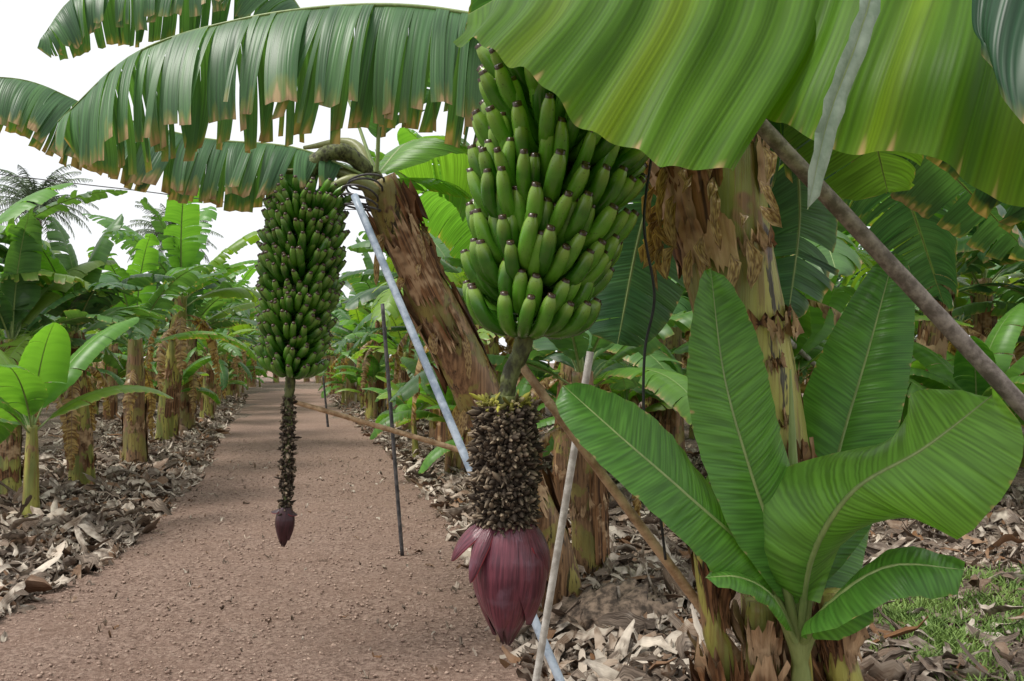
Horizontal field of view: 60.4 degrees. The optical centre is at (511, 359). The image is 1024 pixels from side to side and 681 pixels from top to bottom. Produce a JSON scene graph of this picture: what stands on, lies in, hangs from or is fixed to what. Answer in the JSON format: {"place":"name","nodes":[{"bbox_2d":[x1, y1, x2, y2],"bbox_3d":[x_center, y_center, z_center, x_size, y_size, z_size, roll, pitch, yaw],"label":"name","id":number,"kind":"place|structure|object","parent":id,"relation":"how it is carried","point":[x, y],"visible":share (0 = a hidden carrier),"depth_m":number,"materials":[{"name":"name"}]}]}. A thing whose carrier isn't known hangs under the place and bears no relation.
{"place":"outdoors","nodes":[
{"label":"outdoors","id":0,"kind":"place"},
{"bbox_2d":[0,371,543,680],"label":"gravel path","id":1,"kind":"structure","parent":0,"point":[261,422],"depth_m":6.06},
{"bbox_2d":[0,456,548,680],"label":"fallen leaf scraps","id":2,"kind":"object","parent":1,"relation":"on","point":[455,588],"visible":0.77,"depth_m":6.54,"materials":[{"name":"brown plant"}]},
{"bbox_2d":[322,376,328,426],"bbox_3d":[-4.381,0.989,20.706,0.162,1.228,0.059,0,0,0],"label":"iron stake","id":3,"kind":"object","parent":1,"relation":"on","point":[327,420],"visible":0.9,"depth_m":20.69,"materials":[{"name":"grey metal"}]},
{"bbox_2d":[381,304,403,555],"bbox_3d":[-0.968,0.573,7.126,0.194,2.056,0.032,0,0,0],"label":"iron stake","id":4,"kind":"object","parent":1,"relation":"on","point":[392,426],"visible":0.93,"depth_m":7.11,"materials":[{"name":"grey metal"}]},
{"bbox_2d":[351,193,564,680],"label":"metal support pole","id":5,"kind":"object","parent":1,"relation":"on","point":[458,441],"visible":0.62,"depth_m":4.07,"materials":[{"name":"metal"}]},
{"bbox_2d":[532,351,593,680],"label":"pale support pole","id":6,"kind":"object","parent":1,"relation":"on","point":[558,543],"visible":0.86,"depth_m":3.28,"materials":[{"name":"silver metal"}]},
{"bbox_2d":[0,0,1010,362],"label":"sky","id":7,"kind":"structure","parent":0,"point":[23,23],"materials":[{"name":"white"}]},
{"bbox_2d":[0,363,1023,680],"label":"ground","id":8,"kind":"structure","parent":0,"point":[44,415],"depth_m":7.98,"materials":[{"name":"brown plant"}]},
{"bbox_2d":[0,246,86,334],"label":"banana plant","id":9,"kind":"object","parent":8,"relation":"on","point":[63,324],"visible":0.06,"depth_m":14.98,"materials":[{"name":"green plant"}]},
{"bbox_2d":[0,164,98,245],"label":"palm tree","id":10,"kind":"object","parent":8,"relation":"on","point":[27,188],"visible":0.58,"depth_m":51.69,"materials":[{"name":"green plant"}]},
{"bbox_2d":[0,183,127,435],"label":"banana plant","id":11,"kind":"object","parent":8,"relation":"on","point":[12,213],"visible":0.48,"depth_m":9.73,"materials":[{"name":"green plant"}]},
{"bbox_2d":[0,213,144,494],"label":"banana plant","id":12,"kind":"object","parent":8,"relation":"on","point":[34,300],"visible":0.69,"depth_m":9.42,"materials":[{"name":"green plant"}]},
{"bbox_2d":[0,317,172,517],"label":"young banana plant","id":13,"kind":"object","parent":8,"relation":"on","point":[27,392],"visible":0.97,"depth_m":7.88,"materials":[{"name":"green plant"}]},
{"bbox_2d":[0,214,175,484],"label":"banana plant","id":14,"kind":"object","parent":8,"relation":"on","point":[81,457],"visible":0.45,"depth_m":10.29,"materials":[{"name":"green plant"}]},
{"bbox_2d":[47,233,256,464],"bbox_3d":[-5.210,-0.069,12.594,2.742,3.322,2.541,0,0,28],"label":"banana plant","id":15,"kind":"object","parent":8,"relation":"on","point":[137,419],"visible":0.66,"depth_m":12.33,"materials":[{"name":"green plant"}]},
{"bbox_2d":[127,201,222,263],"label":"palm tree","id":16,"kind":"object","parent":8,"relation":"on","point":[149,226],"visible":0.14,"depth_m":61.34,"materials":[{"name":"green plant"}]},
{"bbox_2d":[0,0,582,611],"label":"banana plant","id":17,"kind":"object","parent":8,"relation":"on","point":[380,70],"visible":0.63,"depth_m":3.12,"materials":[{"name":"green plant"}]},
{"bbox_2d":[253,143,379,515],"bbox_3d":[-1.024,-0.163,4.600,0.648,1.960,0.478,0,0,0],"label":"banana bunch","id":18,"kind":"object","parent":17,"relation":"hanging from","point":[303,234],"visible":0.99,"depth_m":4.47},
{"bbox_2d":[271,507,296,546],"bbox_3d":[-1.190,0.873,4.598,0.123,0.211,0.099,0,0,-30],"label":"banana blossom","id":19,"kind":"object","parent":18,"relation":"hanging from","point":[284,524],"visible":0.99,"depth_m":4.57,"materials":[{"name":"purple plant"}]},
{"bbox_2d":[341,173,384,211],"bbox_3d":[-0.777,-0.862,4.600,0.225,0.185,0.351,0,0,0],"label":"tie rope","id":20,"kind":"object","parent":17,"relation":"attached to","point":[365,206],"visible":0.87,"depth_m":4.48,"materials":[{"name":"fabric"}]},
{"bbox_2d":[293,400,469,452],"bbox_3d":[-0.573,0.404,4.750,1.193,0.398,0.032,0,0,-15],"label":"bamboo pole","id":21,"kind":"object","parent":8,"relation":"on","point":[381,427],"visible":0.73,"depth_m":4.70,"materials":[{"name":"wood"}]},
{"bbox_2d":[338,222,446,442],"bbox_3d":[-0.910,-0.761,15.139,4.315,4.732,3.825,1,0,14],"label":"banana plant","id":22,"kind":"object","parent":8,"relation":"on","point":[440,431],"visible":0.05,"depth_m":15.25,"materials":[{"name":"green plant"}]},
{"bbox_2d":[362,375,431,456],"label":"young banana plant","id":23,"kind":"object","parent":8,"relation":"on","point":[402,406],"visible":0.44,"depth_m":14.03,"materials":[{"name":"green plant"}]},
{"bbox_2d":[345,233,468,473],"bbox_3d":[-0.499,-0.267,11.794,3.280,3.752,3.086,0,0,8],"label":"banana plant","id":24,"kind":"object","parent":8,"relation":"on","point":[442,250],"visible":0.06,"depth_m":11.73,"materials":[{"name":"green plant"}]},
{"bbox_2d":[369,350,455,472],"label":"young banana plant","id":25,"kind":"object","parent":8,"relation":"on","point":[410,364],"visible":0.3,"depth_m":11.42,"materials":[{"name":"green plant"}]},
{"bbox_2d":[398,384,448,424],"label":"young banana plant","id":26,"kind":"object","parent":8,"relation":"on","point":[438,419],"visible":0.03,"depth_m":12.18,"materials":[{"name":"green plant"}]},
{"bbox_2d":[347,128,525,429],"bbox_3d":[-0.467,-0.562,10.071,3.133,4.304,3.612,0,0,3],"label":"banana plant","id":27,"kind":"object","parent":8,"relation":"on","point":[452,273],"visible":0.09,"depth_m":9.87,"materials":[{"name":"green plant"}]},
{"bbox_2d":[418,371,555,473],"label":"young banana plant","id":28,"kind":"object","parent":8,"relation":"on","point":[437,452],"visible":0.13,"depth_m":8.89,"materials":[{"name":"green plant"}]},
{"bbox_2d":[0,187,1023,439],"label":"distant banana plantation","id":29,"kind":"object","parent":8,"relation":"on","point":[210,373],"visible":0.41,"depth_m":18.45,"materials":[{"name":"green plant"}]},
{"bbox_2d":[389,257,692,574],"bbox_3d":[0.600,0.308,5.980,2.038,2.468,2.240,0,0,30],"label":"banana plant","id":30,"kind":"object","parent":8,"relation":"on","point":[589,515],"visible":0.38,"depth_m":6.01,"materials":[{"name":"green plant"}]},
{"bbox_2d":[530,362,560,397],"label":"young banana plant","id":31,"kind":"object","parent":8,"relation":"on","point":[552,390],"visible":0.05,"depth_m":14.50,"materials":[{"name":"green plant"}]},
{"bbox_2d":[472,258,685,512],"bbox_3d":[0.418,0.097,8.429,2.497,2.914,2.972,0,0,-44],"label":"banana plant","id":32,"kind":"object","parent":8,"relation":"on","point":[561,449],"visible":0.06,"depth_m":8.46,"materials":[{"name":"green plant"}]},
{"bbox_2d":[537,347,675,456],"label":"young banana plant","id":33,"kind":"object","parent":8,"relation":"on","point":[626,394],"visible":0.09,"depth_m":10.86,"materials":[{"name":"green plant"}]},
{"bbox_2d":[539,578,677,644],"bbox_3d":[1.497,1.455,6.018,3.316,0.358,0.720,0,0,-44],"label":"rotting banana stump","id":34,"kind":"object","parent":8,"relation":"on","point":[588,607],"visible":0.49,"depth_m":4.95,"materials":[{"name":"brown plant"}]},
{"bbox_2d":[537,332,686,378],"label":"young banana plant","id":35,"kind":"object","parent":8,"relation":"on","point":[605,356],"visible":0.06,"depth_m":11.99,"materials":[{"name":"green plant"}]},
{"bbox_2d":[603,202,689,358],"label":"banana plant","id":36,"kind":"object","parent":8,"relation":"on","point":[686,333],"depth_m":13.11,"materials":[{"name":"green plant"}]},
{"bbox_2d":[610,342,686,450],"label":"young banana plant","id":37,"kind":"object","parent":8,"relation":"on","point":[679,428],"visible":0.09,"depth_m":9.28,"materials":[{"name":"green plant"}]},
{"bbox_2d":[609,283,691,437],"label":"banana plant","id":38,"kind":"object","parent":8,"relation":"on","point":[666,419],"visible":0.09,"depth_m":10.95,"materials":[{"name":"green plant"}]},
{"bbox_2d":[453,0,1023,680],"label":"banana plant","id":39,"kind":"object","parent":8,"relation":"on","point":[913,110],"visible":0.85,"depth_m":1.73,"materials":[{"name":"green plant"}]},
{"bbox_2d":[460,43,648,395],"bbox_3d":[0.184,-0.464,2.207,0.478,1.128,0.682,0,0,34],"label":"banana bunch","id":40,"kind":"object","parent":39,"relation":"attached to","point":[554,189],"visible":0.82,"depth_m":1.99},
{"bbox_2d":[451,389,549,644],"bbox_3d":[-0.019,0.380,2.115,0.220,0.614,0.211,0,0,-31],"label":"banana blossom","id":41,"kind":"object","parent":40,"relation":"hanging from","point":[509,561],"visible":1,"depth_m":2.06,"materials":[{"name":"purple plant"}]},
{"bbox_2d":[521,364,745,672],"bbox_3d":[0.501,0.656,2.251,0.992,1.316,0.031,0,0,-6],"label":"bamboo pole","id":42,"kind":"object","parent":39,"relation":"attached to","point":[669,564],"visible":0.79,"depth_m":2.22,"materials":[{"name":"wood"}]},
{"bbox_2d":[642,159,666,559],"bbox_3d":[0.355,-0.010,2.191,0.064,1.021,0.028,0,0,0],"label":"irrigation cable","id":43,"kind":"object","parent":39,"relation":"hanging from","point":[650,323],"visible":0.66,"depth_m":2.20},
{"bbox_2d":[556,253,1023,680],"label":"young banana plant","id":44,"kind":"object","parent":8,"relation":"on","point":[763,518],"visible":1,"depth_m":2.01,"materials":[{"name":"green plant"}]},
{"bbox_2d":[791,339,815,366],"bbox_3d":[4.975,0.698,12.500,0.060,1.863,8.230,0,0,32],"label":"wooden support pole","id":45,"kind":"object","parent":8,"relation":"on","point":[804,355],"visible":0.13,"depth_m":9.50,"materials":[{"name":"grey wood"}]},
{"bbox_2d":[671,252,973,397],"bbox_3d":[3.040,0.165,9.514,2.896,2.785,2.790,-1,3,-11],"label":"young banana plant","id":46,"kind":"object","parent":8,"relation":"on","point":[817,327],"visible":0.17,"depth_m":9.39,"materials":[{"name":"green plant"}]},
{"bbox_2d":[775,164,894,392],"bbox_3d":[2.914,-0.797,9.219,3.786,4.754,4.325,0,0,27],"label":"banana plant","id":47,"kind":"object","parent":8,"relation":"on","point":[846,262],"visible":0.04,"depth_m":7.42,"materials":[{"name":"green plant"}]},
{"bbox_2d":[799,276,917,383],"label":"banana plant","id":48,"kind":"object","parent":8,"relation":"on","point":[804,372],"visible":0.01,"depth_m":13.24,"materials":[{"name":"green plant"}]},
{"bbox_2d":[819,340,949,394],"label":"young banana plant","id":49,"kind":"object","parent":8,"relation":"on","point":[915,363],"visible":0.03,"depth_m":10.97,"materials":[{"name":"green plant"}]},
{"bbox_2d":[757,119,1023,420],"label":"wooden support pole","id":50,"kind":"object","parent":8,"relation":"on","point":[959,338],"visible":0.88,"depth_m":2.04,"materials":[{"name":"brown wood"}]},
{"bbox_2d":[899,395,908,426],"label":"young banana plant","id":51,"kind":"object","parent":8,"relation":"on","point":[905,411],"visible":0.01,"depth_m":9.03,"materials":[{"name":"green plant"}]},
{"bbox_2d":[833,191,1023,375],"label":"banana plant","id":52,"kind":"object","parent":8,"relation":"on","point":[984,323],"visible":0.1,"depth_m":12.96,"materials":[{"name":"green plant"}]},
{"bbox_2d":[859,208,1023,384],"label":"banana plant","id":53,"kind":"object","parent":8,"relation":"on","point":[931,336],"visible":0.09,"depth_m":11.09,"materials":[{"name":"green plant"}]},
{"bbox_2d":[868,560,1023,680],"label":"grass","id":54,"kind":"structure","parent":8,"relation":"on","point":[934,627],"depth_m":4.95,"materials":[{"name":"green plant"}]},
{"bbox_2d":[946,351,954,365],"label":"young banana plant","id":55,"kind":"object","parent":8,"relation":"on","point":[950,356],"visible":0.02,"depth_m":13.80,"materials":[{"name":"green plant"}]},
{"bbox_2d":[907,303,1023,427],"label":"young banana plant","id":56,"kind":"object","parent":8,"relation":"on","point":[963,374],"visible":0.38,"depth_m":8.81,"materials":[{"name":"green plant"}]},
{"bbox_2d":[907,190,1023,263],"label":"banana plant","id":57,"kind":"object","parent":8,"relation":"on","point":[962,246],"visible":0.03,"depth_m":9.46,"materials":[{"name":"green plant"}]},
{"bbox_2d":[952,261,1023,366],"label":"banana plant","id":58,"kind":"object","parent":8,"relation":"on","point":[1001,308],"visible":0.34,"depth_m":11.76,"materials":[{"name":"green plant"}]},
{"bbox_2d":[976,264,1023,284],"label":"banana plant","id":59,"kind":"object","parent":8,"relation":"on","point":[1014,277],"visible":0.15,"depth_m":13.78,"materials":[{"name":"green plant"}]},
{"bbox_2d":[1019,393,1023,466],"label":"young banana plant","id":60,"kind":"object","parent":8,"relation":"on","point":[1022,463],"visible":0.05,"depth_m":12.47,"materials":[{"name":"green plant"}]},
{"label":"banana plant","id":61,"kind":"object","parent":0,"visible":0},
{"bbox_2d":[0,174,632,209],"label":"overhead wire","id":62,"kind":"object","parent":61,"relation":"attached to","point":[115,187],"visible":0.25,"depth_m":14.16,"materials":[{"name":"metal"}]}
]}

